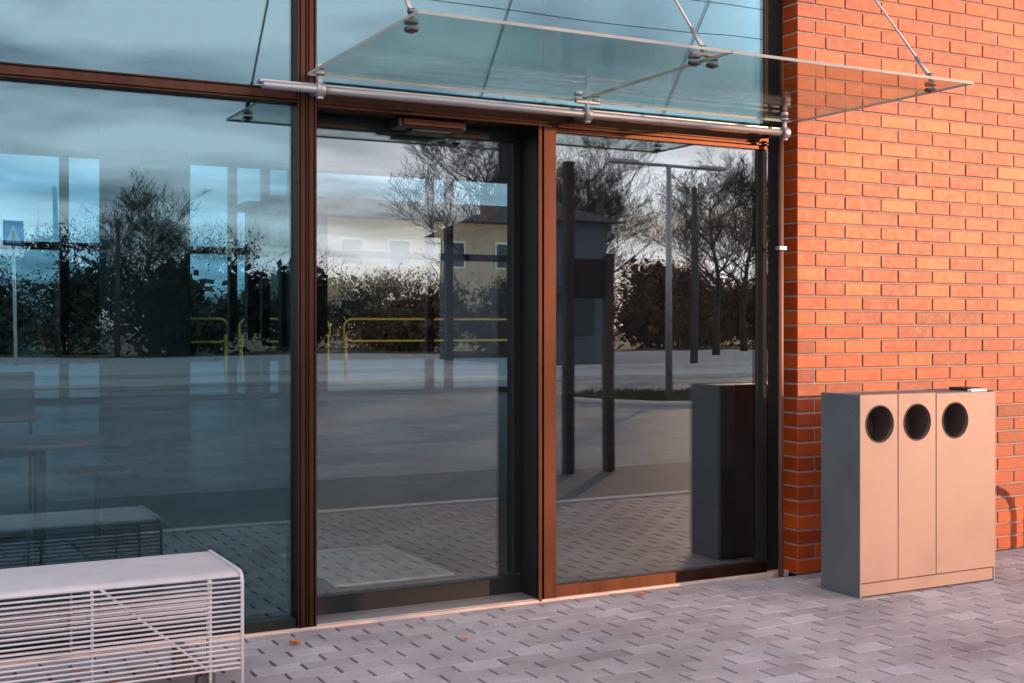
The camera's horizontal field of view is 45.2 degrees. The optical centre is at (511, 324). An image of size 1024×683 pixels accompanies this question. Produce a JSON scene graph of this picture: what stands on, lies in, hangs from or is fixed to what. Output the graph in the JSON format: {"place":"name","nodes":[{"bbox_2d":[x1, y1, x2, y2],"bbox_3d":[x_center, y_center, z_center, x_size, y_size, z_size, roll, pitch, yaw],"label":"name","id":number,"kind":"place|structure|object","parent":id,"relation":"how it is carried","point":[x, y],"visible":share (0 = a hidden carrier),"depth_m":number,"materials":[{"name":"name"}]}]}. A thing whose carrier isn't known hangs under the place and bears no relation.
{"place":"outdoors","nodes":[
{"label":"outdoors","id":0,"kind":"place"},
{"bbox_2d":[156,495,709,604],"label":"reflected paving","id":1,"kind":"object","parent":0,"point":[462,537],"visible":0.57,"depth_m":7.49,"materials":[{"name":"grey stone"}]},
{"bbox_2d":[277,544,454,587],"bbox_3d":[-0.811,1.297,6.670,0.660,0.014,0.960,0,0,-28],"label":"door mat","id":2,"kind":"object","parent":1,"relation":"on","point":[358,566],"depth_m":6.57,"materials":[{"name":"grey"}]},
{"bbox_2d":[0,548,1023,682],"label":"pavement","id":3,"kind":"structure","parent":0,"point":[805,628],"depth_m":5.07,"materials":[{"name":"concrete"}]},
{"bbox_2d":[0,550,243,682],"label":"wire bench","id":4,"kind":"object","parent":3,"relation":"on","point":[56,579],"visible":1,"depth_m":4.20,"materials":[{"name":"metal"}]},
{"bbox_2d":[289,639,299,642],"bbox_3d":[-0.890,1.297,5.037,0.044,0.014,0.047,0,0,-20],"label":"fallen leaf","id":5,"kind":"object","parent":3,"relation":"on","point":[295,641],"visible":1,"depth_m":5.04,"materials":[{"name":"orange plant"}]},
{"bbox_2d":[821,386,994,598],"bbox_3d":[2.009,0.817,6.213,0.926,0.987,0.276,0,0,-28],"label":"litter bin","id":6,"kind":"object","parent":3,"relation":"on","point":[907,490],"visible":1,"depth_m":6.06,"materials":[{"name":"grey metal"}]},
{"bbox_2d":[562,392,1023,575],"bbox_3d":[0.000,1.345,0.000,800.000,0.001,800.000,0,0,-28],"label":"ground","id":7,"kind":"structure","parent":0,"point":[791,574],"depth_m":6.68,"materials":[{"name":"grey stone"}]},
{"bbox_2d":[0,569,788,666],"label":"threshold strip","id":8,"kind":"object","parent":7,"relation":"on","point":[769,574],"visible":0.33,"depth_m":5.56,"materials":[{"name":"stone"}]},
{"bbox_2d":[0,0,1023,659],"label":"station building","id":9,"kind":"structure","parent":7,"relation":"on","point":[228,284],"depth_m":11.09,"materials":[{"name":"brick"}]},
{"bbox_2d":[0,371,34,509],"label":"chair","id":10,"kind":"object","parent":9,"relation":"on","point":[17,391],"visible":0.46,"depth_m":8.68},
{"bbox_2d":[0,411,42,538],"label":"cafe table","id":11,"kind":"object","parent":9,"relation":"on","point":[8,532],"visible":1,"depth_m":7.63,"materials":[{"name":"grey"}]},
{"bbox_2d":[0,434,103,600],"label":"cafe table","id":12,"kind":"object","parent":9,"relation":"on","point":[38,445],"visible":0.63,"depth_m":5.99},
{"bbox_2d":[66,465,128,547],"bbox_3d":[-2.490,1.085,7.391,0.358,0.450,0.358,0,0,-28],"label":"stool","id":13,"kind":"object","parent":9,"relation":"on","point":[96,472],"visible":1,"depth_m":7.37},
{"bbox_2d":[0,146,506,404],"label":"far window frame","id":14,"kind":"structure","parent":9,"relation":"in","point":[64,245],"depth_m":21.94,"materials":[{"name":"grey metal"}]},
{"bbox_2d":[0,153,506,398],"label":"far window pane","id":15,"kind":"structure","parent":9,"relation":"in","point":[377,307],"depth_m":22.51,"materials":[{"name":"clear glass"}]},
{"bbox_2d":[317,115,535,624],"bbox_3d":[-0.418,0.183,5.674,1.093,2.245,0.230,0,0,-28],"label":"entrance door","id":16,"kind":"structure","parent":9,"relation":"in","point":[345,606],"depth_m":5.85,"materials":[{"name":"black glass"}]},
{"bbox_2d":[257,0,973,140],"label":"entrance canopy","id":17,"kind":"object","parent":9,"relation":"attached to","point":[319,89],"visible":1,"depth_m":5.45,"materials":[{"name":"clear glass"}]},
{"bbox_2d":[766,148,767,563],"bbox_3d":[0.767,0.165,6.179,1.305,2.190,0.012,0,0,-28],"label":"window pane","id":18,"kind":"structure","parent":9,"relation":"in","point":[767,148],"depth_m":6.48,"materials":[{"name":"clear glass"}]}
]}

